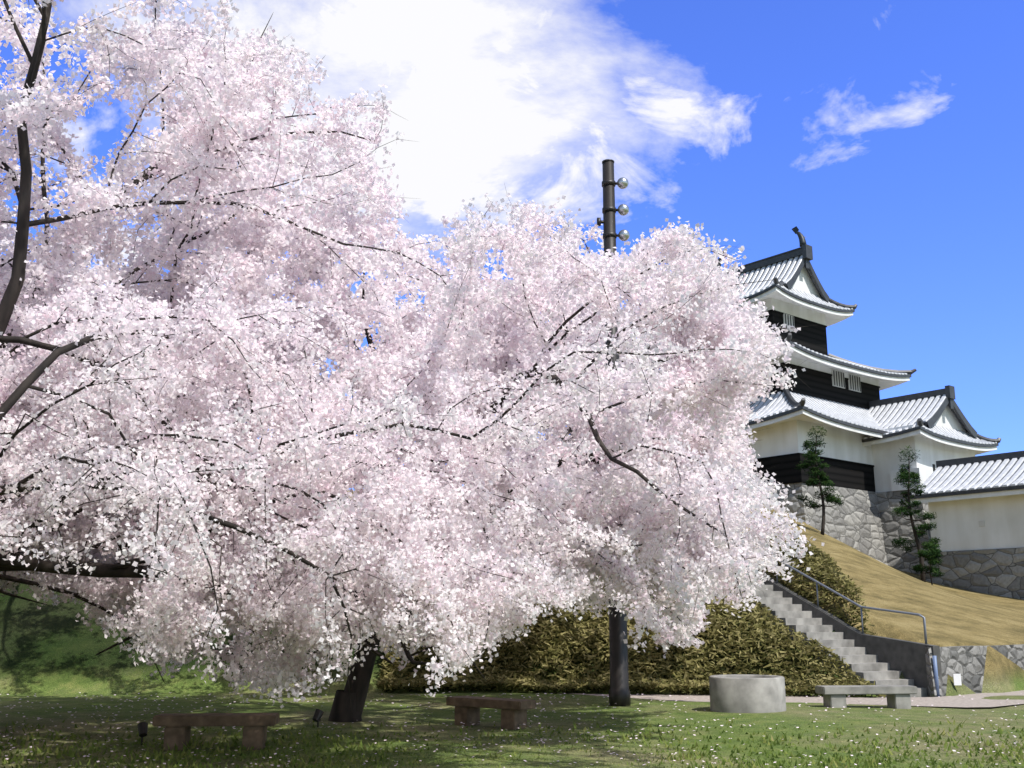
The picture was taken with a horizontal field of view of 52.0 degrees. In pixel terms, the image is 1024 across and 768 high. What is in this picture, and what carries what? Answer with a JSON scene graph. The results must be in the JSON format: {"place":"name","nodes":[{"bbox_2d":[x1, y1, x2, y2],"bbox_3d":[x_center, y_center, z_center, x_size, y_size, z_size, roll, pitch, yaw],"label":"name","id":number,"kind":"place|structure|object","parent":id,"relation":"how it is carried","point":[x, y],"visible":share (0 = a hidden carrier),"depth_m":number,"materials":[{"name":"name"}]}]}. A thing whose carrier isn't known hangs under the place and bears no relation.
{"place":"outdoors","nodes":[
{"label":"outdoors","id":0,"kind":"place"},
{"bbox_2d":[0,490,1023,767],"bbox_3d":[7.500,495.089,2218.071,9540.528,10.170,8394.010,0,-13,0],"label":"ground","id":1,"kind":"structure","parent":0,"point":[48,652],"depth_m":19.35,"materials":[{"name":"green plant"}]},
{"bbox_2d":[137,722,147,744],"bbox_3d":[-4.897,4.631,13.918,0.140,0.295,0.182,7,-14,-28],"label":"spotlight","id":2,"kind":"object","parent":1,"relation":"on","point":[142,728],"visible":0.99,"depth_m":13.89,"materials":[{"name":"paint"}]},
{"bbox_2d":[0,139,418,633],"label":"cherry branches","id":3,"kind":"object","parent":1,"relation":"on","point":[10,260],"visible":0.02,"depth_m":13.36,"materials":[{"name":"brown plant"}]},
{"bbox_2d":[0,133,429,671],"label":"cherry blossoms","id":4,"kind":"object","parent":3,"relation":"attached to","point":[38,268],"visible":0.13,"depth_m":12.90,"materials":[{"name":"plant"}]},
{"bbox_2d":[152,713,279,750],"bbox_3d":[-3.840,4.516,13.642,1.550,0.430,0.420,1,-13,-4],"label":"bench","id":5,"kind":"object","parent":1,"relation":"on","point":[177,730],"visible":0.91,"depth_m":13.48,"materials":[{"name":"grey stone"}]},
{"bbox_2d":[312,709,323,726],"bbox_3d":[-2.954,5.092,15.967,0.140,0.295,0.182,-9,-15,33],"label":"spotlight","id":6,"kind":"object","parent":1,"relation":"on","point":[318,714],"visible":0.92,"depth_m":15.94,"materials":[{"name":"paint"}]},
{"bbox_2d":[87,195,591,503],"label":"cherry branches","id":7,"kind":"object","parent":1,"relation":"on","point":[429,317],"depth_m":28.31,"materials":[{"name":"brown plant"}]},
{"bbox_2d":[66,193,629,463],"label":"cherry blossoms","id":8,"kind":"object","parent":7,"relation":"attached to","point":[489,205],"visible":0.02,"depth_m":28.10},
{"bbox_2d":[0,0,810,718],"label":"tree branches","id":9,"kind":"object","parent":1,"relation":"on","point":[8,308],"visible":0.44,"depth_m":11.88,"materials":[{"name":"brown plant"}]},
{"bbox_2d":[0,0,805,701],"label":"cherry blossoms","id":10,"kind":"object","parent":9,"relation":"attached to","point":[34,116],"visible":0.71,"depth_m":11.19,"materials":[{"name":"pink plant"}]},
{"bbox_2d":[0,3,838,721],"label":"cherry branches","id":11,"kind":"object","parent":1,"relation":"on","point":[344,709],"visible":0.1,"depth_m":13.78,"materials":[{"name":"brown plant"}]},
{"bbox_2d":[0,0,824,708],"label":"cherry blossoms","id":12,"kind":"object","parent":11,"relation":"attached to","point":[722,452],"visible":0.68,"depth_m":12.48,"materials":[{"name":"pink plant"}]},
{"bbox_2d":[446,696,535,729],"bbox_3d":[-0.340,5.141,16.422,1.500,0.430,0.420,-10,-16,37],"label":"bench","id":13,"kind":"object","parent":1,"relation":"on","point":[513,713],"visible":0.93,"depth_m":16.24,"materials":[{"name":"grey stone"}]},
{"bbox_2d":[0,692,1020,767],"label":"fallen petals","id":14,"kind":"object","parent":1,"relation":"on","point":[438,731],"visible":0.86,"depth_m":15.37,"materials":[{"name":"white"}]},
{"bbox_2d":[386,225,814,465],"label":"cherry branches","id":15,"kind":"object","parent":1,"relation":"on","point":[571,431],"visible":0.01,"depth_m":26.65,"materials":[{"name":"brown plant"}]},
{"bbox_2d":[337,219,800,448],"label":"cherry blossoms","id":16,"kind":"object","parent":15,"relation":"on","point":[629,313],"visible":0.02,"depth_m":26.79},
{"bbox_2d":[451,183,767,430],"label":"cherry branches","id":17,"kind":"object","parent":1,"relation":"on","point":[634,333],"depth_m":32.48,"materials":[{"name":"brown plant"}]},
{"bbox_2d":[439,193,794,512],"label":"cherry blossoms","id":18,"kind":"object","parent":17,"relation":"on","point":[457,223],"visible":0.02,"depth_m":32.15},
{"bbox_2d":[597,159,630,705],"bbox_3d":[2.081,0.739,21.481,0.542,11.379,0.420,0,-13,0],"label":"floodlight pole","id":19,"kind":"object","parent":1,"relation":"on","point":[619,692],"visible":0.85,"depth_m":20.48,"materials":[{"name":"black metal"}]},
{"bbox_2d":[617,177,629,240],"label":"floodlights","id":20,"kind":"object","parent":19,"relation":"attached to","point":[623,210],"visible":1,"depth_m":22.35,"materials":[{"name":"silver metal"}]},
{"bbox_2d":[375,532,885,697],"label":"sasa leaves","id":21,"kind":"object","parent":1,"relation":"on","point":[821,564],"visible":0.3,"depth_m":24.07,"materials":[{"name":"green plant"}]},
{"bbox_2d":[709,674,785,712],"bbox_3d":[4.190,5.548,18.688,1.320,0.670,1.320,0,-13,0],"label":"stone well","id":22,"kind":"object","parent":1,"relation":"on","point":[739,693],"visible":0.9,"depth_m":18.16,"materials":[{"name":"grey stone"}]},
{"bbox_2d":[795,426,844,534],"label":"pine","id":23,"kind":"object","parent":1,"relation":"on","point":[825,480],"depth_m":44.17,"materials":[{"name":"green plant"}]},
{"bbox_2d":[723,577,926,697],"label":"stair steps","id":24,"kind":"structure","parent":1,"relation":"on","point":[862,664],"depth_m":24.27,"materials":[{"name":"white concrete"}]},
{"bbox_2d":[815,685,917,708],"bbox_3d":[6.600,5.843,19.544,1.800,0.430,0.450,1,-13,-6],"label":"stone bench","id":25,"kind":"object","parent":1,"relation":"on","point":[898,696],"visible":0.84,"depth_m":19.39,"materials":[{"name":"stone"}]},
{"bbox_2d":[889,445,940,581],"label":"pine","id":26,"kind":"object","parent":1,"relation":"on","point":[904,475],"depth_m":45.84,"materials":[{"name":"green plant"}]},
{"bbox_2d":[911,540,944,584],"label":"pine tree","id":27,"kind":"object","parent":1,"relation":"on","point":[934,551],"depth_m":42.34,"materials":[{"name":"green plant"}]},
{"bbox_2d":[925,644,1023,696],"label":"retaining wall","id":28,"kind":"structure","parent":1,"relation":"on","point":[967,663],"depth_m":23.44,"materials":[{"name":"stone"}]},
{"bbox_2d":[953,674,961,684],"bbox_3d":[9.660,6.411,22.779,0.160,0.240,0.020,0,-13,0],"label":"sign","id":29,"kind":"object","parent":28,"relation":"attached to","point":[957,679],"visible":1,"depth_m":22.77,"materials":[{"name":"white"}]},
{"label":"cherry branches","id":30,"kind":"object","parent":1,"relation":"on","visible":0},
{"bbox_2d":[0,205,160,306],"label":"cherry blossoms","id":31,"kind":"object","parent":30,"relation":"attached to","point":[29,261],"depth_m":25.05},
{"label":"cherry tree branches","id":32,"kind":"object","parent":1,"relation":"on","visible":0},
{"bbox_2d":[7,206,270,436],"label":"cherry blossoms","id":33,"kind":"object","parent":32,"relation":"on","point":[85,265],"depth_m":33.40,"materials":[{"name":"pink plant"}]},
{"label":"cherry tree branches","id":34,"kind":"object","parent":1,"relation":"on","visible":0},
{"bbox_2d":[100,171,530,447],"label":"cherry blossoms","id":35,"kind":"object","parent":34,"relation":"on","point":[152,230],"visible":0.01,"depth_m":29.94,"materials":[{"name":"pink plant"}]},
{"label":"cherry branches","id":36,"kind":"object","parent":1,"relation":"on","visible":0},
{"bbox_2d":[346,209,760,441],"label":"cherry blossoms","id":37,"kind":"object","parent":36,"relation":"on","point":[386,272],"visible":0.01,"depth_m":36.45,"materials":[{"name":"pink plant"}]},
{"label":"cherry branches","id":38,"kind":"object","parent":1,"relation":"on","visible":0},
{"bbox_2d":[438,214,754,464],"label":"cherry blossoms","id":39,"kind":"object","parent":38,"relation":"attached to","point":[588,249],"depth_m":35.99,"materials":[{"name":"pink plant"}]},
{"bbox_2d":[0,716,1023,767],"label":"lawn grass","id":40,"kind":"structure","parent":0,"point":[872,763],"depth_m":12.93,"materials":[{"name":"green plant"}]},
{"bbox_2d":[0,0,1023,489],"label":"sky","id":41,"kind":"structure","parent":0,"point":[890,133],"materials":[{"name":"blue"}]},
{"bbox_2d":[561,690,1023,706],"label":"path gravel","id":42,"kind":"structure","parent":0,"point":[971,700],"depth_m":21.58,"materials":[{"name":"beige gravel"}]},
{"bbox_2d":[650,266,1023,599],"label":"castle walls","id":43,"kind":"structure","parent":0,"point":[959,517],"depth_m":51.67,"materials":[{"name":"white paint"}]},
{"bbox_2d":[717,226,805,267],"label":"roof ornament","id":44,"kind":"object","parent":43,"relation":"on","point":[802,240],"visible":0.62,"depth_m":59.77,"materials":[{"name":"grey metal"}]},
{"bbox_2d":[750,309,879,491],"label":"black castle boards","id":45,"kind":"object","parent":43,"relation":"attached to","point":[849,474],"visible":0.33,"depth_m":54.70,"materials":[{"name":"black wood"}]},
{"bbox_2d":[736,256,1023,493],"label":"roof tile ridges","id":46,"kind":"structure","parent":43,"relation":"on","point":[952,410],"depth_m":55.60,"materials":[{"name":"grey tile"}]},
{"bbox_2d":[727,244,1023,498],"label":"castle roof ridges","id":47,"kind":"object","parent":46,"relation":"on","point":[806,252],"visible":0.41,"depth_m":55.58,"materials":[{"name":"grey tile"}]},
{"bbox_2d":[736,255,1023,494],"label":"round roof tiles","id":48,"kind":"object","parent":46,"relation":"on","point":[863,417],"visible":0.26,"depth_m":54.26,"materials":[{"name":"grey tile"}]},
{"bbox_2d":[783,313,984,526],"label":"castle windows","id":49,"kind":"structure","parent":43,"relation":"in","point":[981,523],"depth_m":57.64,"materials":[{"name":"wood"}]},
{"bbox_2d":[785,314,935,470],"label":"castle window bars","id":50,"kind":"object","parent":49,"relation":"in","point":[934,469],"visible":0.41,"depth_m":57.73,"materials":[{"name":"grey wood"}]},
{"bbox_2d":[756,569,942,696],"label":"stair side wall","id":51,"kind":"structure","parent":0,"point":[907,659],"depth_m":23.71,"materials":[{"name":"grey concrete"}]},
{"bbox_2d":[739,537,926,643],"bbox_3d":[7.515,4.893,25.736,0.056,2.780,5.935,8,-15,-31],"label":"stair handrail","id":52,"kind":"object","parent":51,"relation":"on","point":[858,605],"visible":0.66,"depth_m":24.57,"materials":[{"name":"grey metal"}]},
{"bbox_2d":[932,656,939,696],"bbox_3d":[9.097,6.277,22.522,0.090,0.870,0.090,0,-13,0],"label":"blue stair foot post","id":53,"kind":"object","parent":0,"point":[935,669],"visible":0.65,"depth_m":22.50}
]}

